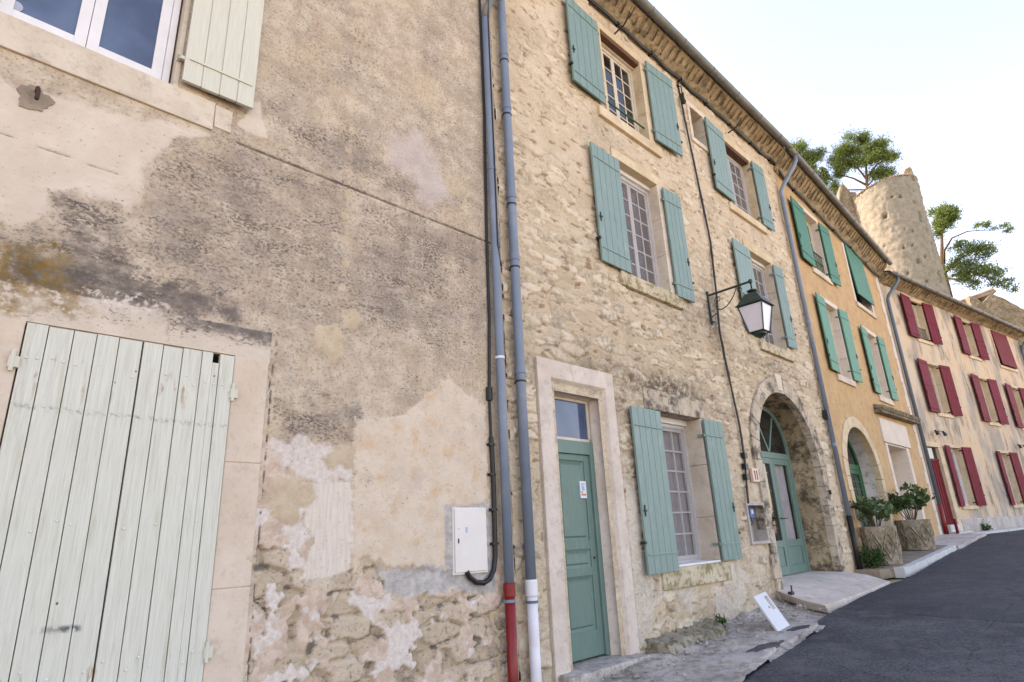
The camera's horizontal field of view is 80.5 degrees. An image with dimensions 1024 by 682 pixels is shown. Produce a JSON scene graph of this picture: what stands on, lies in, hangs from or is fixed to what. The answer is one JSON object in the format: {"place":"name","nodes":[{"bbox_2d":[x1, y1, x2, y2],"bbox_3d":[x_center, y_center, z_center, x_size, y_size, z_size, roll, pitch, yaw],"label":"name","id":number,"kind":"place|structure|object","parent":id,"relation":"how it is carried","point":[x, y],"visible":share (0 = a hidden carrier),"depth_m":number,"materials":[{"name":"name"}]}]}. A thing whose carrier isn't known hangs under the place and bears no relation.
{"place":"outdoors","nodes":[
{"label":"outdoors","id":0,"kind":"place"},
{"bbox_2d":[587,599,827,681],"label":"pavement","id":1,"kind":"structure","parent":0,"point":[717,670],"depth_m":6.74,"materials":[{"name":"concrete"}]},
{"bbox_2d":[644,618,726,654],"bbox_3d":[2.207,3.701,7.457,1.450,0.376,0.496,14,-25,-42],"label":"stone ledge","id":2,"kind":"object","parent":1,"relation":"on","point":[680,639],"visible":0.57,"depth_m":7.38,"materials":[{"name":"beige stone"}]},
{"bbox_2d":[714,613,727,627],"bbox_3d":[2.744,3.704,7.995,0.182,0.214,0.191,-11,-20,23],"label":"weed","id":3,"kind":"object","parent":1,"relation":"on","point":[719,618],"visible":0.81,"depth_m":7.98,"materials":[{"name":"green plant"}]},
{"bbox_2d":[721,622,817,663],"bbox_3d":[3.094,3.572,7.141,0.366,0.200,2.167,-19,-24,40],"label":"gutter channel","id":4,"kind":"object","parent":1,"relation":"on","point":[740,657],"visible":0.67,"depth_m":6.79,"materials":[{"name":"grey concrete"}]},
{"bbox_2d":[745,640,783,652],"bbox_3d":[2.890,3.479,6.879,0.744,0.056,0.185,8,-21,-30],"label":"road patch","id":5,"kind":"object","parent":4,"relation":"on","point":[758,648],"visible":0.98,"depth_m":6.86,"materials":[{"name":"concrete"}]},
{"bbox_2d":[786,624,810,630],"bbox_3d":[3.625,3.632,7.640,0.458,0.046,0.157,5,-20,-23],"label":"road patch","id":6,"kind":"object","parent":4,"relation":"on","point":[798,627],"visible":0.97,"depth_m":7.62,"materials":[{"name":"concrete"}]},
{"bbox_2d":[752,592,788,630],"bbox_3d":[3.361,3.514,7.827,0.272,0.465,0.446,-18,-23,39],"label":"leaning panel","id":7,"kind":"object","parent":1,"relation":"on","point":[771,612],"visible":0.8,"depth_m":7.80,"materials":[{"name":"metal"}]},
{"bbox_2d":[776,571,889,613],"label":"entrance slab","id":8,"kind":"structure","parent":1,"relation":"on","point":[831,591],"depth_m":10.06,"materials":[{"name":"concrete"}]},
{"bbox_2d":[788,585,793,594],"bbox_3d":[4.366,3.908,9.472,0.110,0.151,0.060,14,-25,-42],"label":"iron stub","id":9,"kind":"object","parent":8,"relation":"on","point":[791,592],"visible":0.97,"depth_m":9.44,"materials":[{"name":"black metal"}]},
{"bbox_2d":[516,577,907,680],"bbox_3d":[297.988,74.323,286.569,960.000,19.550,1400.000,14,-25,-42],"label":"ground","id":10,"kind":"structure","parent":0,"point":[893,580],"depth_m":11.95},
{"bbox_2d":[0,0,518,681],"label":"plaster house","id":11,"kind":"structure","parent":10,"relation":"on","point":[244,422],"depth_m":4.71,"materials":[{"name":"stone"}]},
{"bbox_2d":[16,84,54,111],"bbox_3d":[-3.208,-1.652,4.079,0.213,0.195,0.108,14,-25,-42],"label":"iron hook","id":12,"kind":"object","parent":11,"relation":"attached to","point":[32,97],"visible":1,"depth_m":4.08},
{"bbox_2d":[0,0,181,82],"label":"window","id":13,"kind":"structure","parent":11,"relation":"in","point":[140,35],"depth_m":4.74,"materials":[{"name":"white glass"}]},
{"bbox_2d":[452,507,487,575],"bbox_3d":[-0.425,1.887,5.728,0.420,0.595,0.144,14,-25,-42],"label":"electricity box","id":14,"kind":"object","parent":11,"relation":"attached to","point":[469,539],"visible":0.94,"depth_m":5.67,"materials":[{"name":"metal"}]},
{"bbox_2d":[454,509,487,572],"bbox_3d":[-0.385,1.871,5.690,0.390,0.560,0.012,14,-25,-42],"label":"box door","id":15,"kind":"structure","parent":14,"relation":"in","point":[471,549],"depth_m":5.68,"materials":[{"name":"white plastic"}]},
{"bbox_2d":[465,0,498,585],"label":"power cable","id":16,"kind":"object","parent":11,"relation":"attached to","point":[494,508],"visible":1,"depth_m":6.33,"materials":[{"name":"black rubber"}]},
{"bbox_2d":[482,0,518,681],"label":"drainpipe","id":17,"kind":"object","parent":11,"relation":"attached to","point":[510,620],"visible":0.98,"depth_m":6.34,"materials":[{"name":"metal"}]},
{"bbox_2d":[487,0,500,265],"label":"thin cable","id":18,"kind":"object","parent":17,"relation":"attached to","point":[497,229],"visible":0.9,"depth_m":7.30,"materials":[{"name":"black rubber"}]},
{"bbox_2d":[490,0,856,681],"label":"stone house","id":19,"kind":"structure","parent":10,"relation":"on","point":[646,526],"depth_m":9.05,"materials":[{"name":"stone"}]},
{"bbox_2d":[497,0,541,681],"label":"drainpipe","id":20,"kind":"object","parent":19,"relation":"attached to","point":[531,588],"visible":0.99,"depth_m":6.62,"materials":[{"name":"metal"}]},
{"bbox_2d":[554,396,590,441],"bbox_3d":[0.685,0.964,7.461,0.800,0.528,0.040,14,-25,-42],"label":"transom window","id":21,"kind":"structure","parent":19,"relation":"in","point":[572,416],"depth_m":7.51,"materials":[{"name":"blue glass"}]},
{"bbox_2d":[558,453,604,661],"bbox_3d":[0.743,2.429,6.981,0.684,2.227,0.062,14,-25,-42],"label":"door","id":22,"kind":"structure","parent":19,"relation":"in","point":[586,629],"depth_m":7.00,"materials":[{"name":"green paint"}]},
{"bbox_2d":[601,42,639,132],"bbox_3d":[1.834,-4.385,10.645,1.190,1.760,0.120,14,-25,-42],"label":"window","id":23,"kind":"structure","parent":19,"relation":"in","point":[618,74],"depth_m":10.83,"materials":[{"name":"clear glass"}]},
{"bbox_2d":[620,169,659,286],"bbox_3d":[1.984,-1.781,9.821,1.140,2.030,0.120,14,-25,-42],"label":"window","id":24,"kind":"structure","parent":19,"relation":"in","point":[642,251],"depth_m":10.00,"materials":[{"name":"clear glass"}]},
{"bbox_2d":[677,85,685,103],"bbox_3d":[3.371,-4.927,12.048,0.060,0.496,0.137,14,-25,-42],"label":"pulley","id":25,"kind":"object","parent":19,"relation":"attached to","point":[683,101],"visible":1,"depth_m":11.99,"materials":[{"name":"metal"}]},
{"bbox_2d":[661,417,701,562],"bbox_3d":[2.251,2.150,8.805,1.350,2.090,0.171,14,-25,-42],"label":"window","id":26,"kind":"structure","parent":19,"relation":"in","point":[676,453],"depth_m":9.11,"materials":[{"name":"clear glass"}]},
{"bbox_2d":[677,81,749,502],"bbox_3d":[3.644,-1.299,11.010,0.325,8.242,0.077,14,-25,-42],"label":"service wire","id":27,"kind":"object","parent":19,"relation":"attached to","point":[745,466],"visible":0.99,"depth_m":10.57,"materials":[{"name":"black rubber"}]},
{"bbox_2d":[589,0,879,277],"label":"eave cable","id":28,"kind":"object","parent":19,"relation":"attached to","point":[624,29],"visible":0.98,"depth_m":13.12,"materials":[{"name":"black rubber"}]},
{"bbox_2d":[727,155,750,215],"bbox_3d":[4.943,-3.472,13.512,1.360,1.680,0.120,14,-25,-42],"label":"window","id":29,"kind":"structure","parent":19,"relation":"in","point":[736,172],"depth_m":13.81,"materials":[{"name":"white glass"}]},
{"bbox_2d":[706,279,774,337],"bbox_3d":[3.817,-0.491,10.173,0.470,1.070,1.030,14,-25,-42],"label":"wall lantern","id":30,"kind":"object","parent":19,"relation":"attached to","point":[754,307],"depth_m":9.86,"materials":[{"name":"metal"}]},
{"bbox_2d":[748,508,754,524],"bbox_3d":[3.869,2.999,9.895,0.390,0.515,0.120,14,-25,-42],"label":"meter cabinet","id":31,"kind":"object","parent":19,"relation":"attached to","point":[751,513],"visible":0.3,"depth_m":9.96,"materials":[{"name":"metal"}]},
{"bbox_2d":[749,468,759,481],"bbox_3d":[4.072,2.252,10.151,0.230,0.225,0.056,14,-25,-42],"label":"house number","id":32,"kind":"object","parent":19,"relation":"attached to","point":[754,475],"visible":0.99,"depth_m":10.10,"materials":[{"name":"ceramic"}]},
{"bbox_2d":[751,258,777,345],"bbox_3d":[5.192,-0.801,12.765,1.200,2.040,0.120,14,-25,-42],"label":"window","id":33,"kind":"structure","parent":19,"relation":"in","point":[758,268],"depth_m":13.15,"materials":[{"name":"white glass"}]},
{"bbox_2d":[760,457,790,575],"bbox_3d":[4.914,3.282,11.422,0.827,2.158,0.114,14,-25,-42],"label":"door","id":34,"kind":"structure","parent":19,"relation":"in","point":[767,463],"depth_m":11.58,"materials":[{"name":"green paint"}]},
{"bbox_2d":[771,458,808,573],"bbox_3d":[5.493,3.444,12.002,0.827,2.158,0.172,14,-25,-42],"label":"door","id":35,"kind":"structure","parent":19,"relation":"in","point":[795,547],"depth_m":12.05,"materials":[{"name":"green paint"}]},
{"bbox_2d":[837,184,859,222],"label":"ruined wall","id":36,"kind":"structure","parent":10,"relation":"on","point":[845,196],"depth_m":55.84,"materials":[{"name":"stone"}]},
{"bbox_2d":[773,147,942,565],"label":"ochre house","id":37,"kind":"structure","parent":10,"relation":"on","point":[874,420],"depth_m":16.41,"materials":[{"name":"paint"}]},
{"bbox_2d":[806,222,818,268],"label":"window","id":38,"kind":"structure","parent":37,"relation":"in","point":[808,225],"depth_m":16.84,"materials":[{"name":"white glass"}]},
{"bbox_2d":[779,155,862,569],"bbox_3d":[7.055,0.061,13.728,0.705,9.950,0.148,-2,-18,-2],"label":"drainpipe","id":39,"kind":"object","parent":37,"relation":"attached to","point":[826,416],"visible":0.98,"depth_m":13.44,"materials":[{"name":"metal"}]},
{"bbox_2d":[827,310,842,375],"bbox_3d":[8.145,0.049,15.609,0.121,1.960,1.040,-19,-24,41],"label":"window","id":40,"kind":"structure","parent":37,"relation":"in","point":[841,371],"depth_m":15.90,"materials":[{"name":"white glass"}]},
{"bbox_2d":[849,469,870,526],"bbox_3d":[8.533,4.140,14.695,0.114,2.008,0.917,-19,-24,41],"label":"door","id":41,"kind":"structure","parent":37,"relation":"in","point":[855,475],"depth_m":14.91,"materials":[{"name":"green paint"}]},
{"bbox_2d":[853,167,950,295],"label":"stone tower","id":42,"kind":"structure","parent":10,"relation":"on","point":[892,217],"depth_m":51.91,"materials":[{"name":"stone"}]},
{"bbox_2d":[893,545,956,577],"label":"kerb","id":43,"kind":"structure","parent":10,"relation":"on","point":[911,568],"depth_m":12.59,"materials":[{"name":"paint"}]},
{"bbox_2d":[927,200,965,296],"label":"pine tree","id":44,"kind":"object","parent":10,"relation":"on","point":[945,216],"visible":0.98,"depth_m":60.14,"materials":[{"name":"green plant"}]},
{"bbox_2d":[878,270,1023,533],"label":"red shuttered house","id":45,"kind":"structure","parent":10,"relation":"on","point":[964,364],"depth_m":22.20,"materials":[{"name":"paint"}]},
{"bbox_2d":[886,276,948,533],"bbox_3d":[13.254,1.872,19.623,0.683,8.601,0.151,-2,-18,-1],"label":"drainpipe","id":46,"kind":"object","parent":45,"relation":"attached to","point":[933,480],"visible":0.94,"depth_m":19.51,"materials":[{"name":"metal"}]},
{"bbox_2d":[912,305,922,338],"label":"window","id":47,"kind":"structure","parent":45,"relation":"in","point":[914,310],"depth_m":22.54,"materials":[{"name":"white glass"}]},
{"bbox_2d":[928,367,943,412],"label":"window","id":48,"kind":"structure","parent":45,"relation":"in","point":[930,369],"depth_m":21.70,"materials":[{"name":"white glass"}]},
{"bbox_2d":[934,430,946,435],"bbox_3d":[14.189,3.049,20.056,0.720,0.178,0.200,10,-22,-34],"label":"wall lamp","id":49,"kind":"object","parent":45,"relation":"attached to","point":[938,433],"visible":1,"depth_m":20.10,"materials":[{"name":"metal"}]},
{"bbox_2d":[927,447,953,523],"bbox_3d":[13.625,4.598,19.321,0.880,2.400,0.070,10,-22,-34],"label":"door","id":50,"kind":"structure","parent":45,"relation":"in","point":[945,503],"depth_m":19.37,"materials":[{"name":"paint"}]},
{"bbox_2d":[951,449,968,505],"bbox_3d":[14.980,4.620,20.538,1.020,1.910,0.121,10,-22,-34],"label":"window","id":51,"kind":"structure","parent":45,"relation":"in","point":[952,450],"depth_m":20.75,"materials":[{"name":"white glass"}]},
{"bbox_2d":[981,519,993,530],"bbox_3d":[15.650,6.097,19.963,0.450,0.455,0.335,1,-18,-12],"label":"weed","id":52,"kind":"object","parent":45,"relation":"attached to","point":[984,528],"visible":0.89,"depth_m":19.89,"materials":[{"name":"green plant"}]},
{"bbox_2d":[1001,454,1016,504],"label":"window","id":53,"kind":"structure","parent":45,"relation":"in","point":[1001,454],"depth_m":23.32,"materials":[{"name":"white glass"}]},
{"bbox_2d":[1021,342,1023,359],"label":"drainpipe","id":54,"kind":"object","parent":45,"relation":"attached to","point":[1022,349],"visible":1,"depth_m":28.12,"materials":[{"name":"grey metal"}]},
{"bbox_2d":[960,288,995,302],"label":"ruined house","id":55,"kind":"structure","parent":10,"relation":"on","point":[981,296],"depth_m":42.44,"materials":[{"name":"stone"}]},
{"bbox_2d":[940,216,1019,294],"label":"pine tree","id":56,"kind":"object","parent":10,"relation":"on","point":[967,272],"visible":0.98,"depth_m":52.87,"materials":[{"name":"green plant"}]},
{"bbox_2d":[961,527,1023,533],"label":"kerb","id":57,"kind":"structure","parent":10,"relation":"on","point":[1004,530],"depth_m":19.12,"materials":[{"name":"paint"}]},
{"bbox_2d":[965,294,1023,344],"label":"ruined wall","id":58,"kind":"structure","parent":10,"relation":"on","point":[1003,309],"depth_m":41.37,"materials":[{"name":"stone"}]},
{"bbox_2d":[784,135,831,180],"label":"pine tree","id":59,"kind":"object","parent":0,"point":[812,157],"visible":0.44,"depth_m":74.15,"materials":[{"name":"green plant"}]},
{"bbox_2d":[648,0,1023,308],"label":"sky","id":60,"kind":"structure","parent":0,"point":[943,78],"materials":[{"name":"white"}]},
{"bbox_2d":[818,125,903,196],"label":"pine tree","id":61,"kind":"object","parent":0,"point":[841,160],"visible":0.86,"depth_m":71.23,"materials":[{"name":"green plant"}]},
{"bbox_2d":[743,529,1023,681],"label":"road","id":62,"kind":"structure","parent":0,"point":[957,615],"depth_m":7.10,"materials":[{"name":"grey asphalt"}]},
{"bbox_2d":[854,545,946,578],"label":"pavement","id":63,"kind":"structure","parent":0,"point":[887,571],"depth_m":12.36,"materials":[{"name":"grey concrete"}]},
{"bbox_2d":[859,542,888,568],"bbox_3d":[7.405,4.410,12.424,0.753,0.543,0.573,1,-18,-11],"label":"weed","id":64,"kind":"object","parent":63,"relation":"on","point":[874,559],"visible":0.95,"depth_m":12.35,"materials":[{"name":"green plant"}]},
{"bbox_2d":[859,526,902,564],"bbox_3d":[7.813,4.329,12.828,0.737,0.760,0.737,14,-25,-42],"label":"planter","id":65,"kind":"object","parent":63,"relation":"on","point":[887,537],"visible":0.81,"depth_m":12.58,"materials":[{"name":"stone"}]},
{"bbox_2d":[849,495,902,526],"bbox_3d":[7.754,3.694,13.042,1.303,0.862,1.381,-5,-18,8],"label":"shrub","id":66,"kind":"object","parent":65,"relation":"in","point":[869,507],"visible":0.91,"depth_m":12.90,"materials":[{"name":"green plant"}]},
{"bbox_2d":[895,519,935,549],"bbox_3d":[9.851,4.722,14.755,0.755,0.700,0.755,14,-25,-42],"label":"planter","id":67,"kind":"object","parent":63,"relation":"on","point":[916,534],"visible":0.99,"depth_m":14.51,"materials":[{"name":"stone"}]},
{"bbox_2d":[879,481,935,519],"bbox_3d":[9.820,3.991,14.901,1.445,1.017,1.169,-1,-18,-4],"label":"shrub","id":68,"kind":"object","parent":67,"relation":"on","point":[919,500],"visible":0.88,"depth_m":14.81,"materials":[{"name":"green plant"}]},
{"bbox_2d":[935,533,986,549],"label":"pavement","id":69,"kind":"structure","parent":0,"point":[960,541],"depth_m":16.46,"materials":[{"name":"grey concrete"}]}
]}

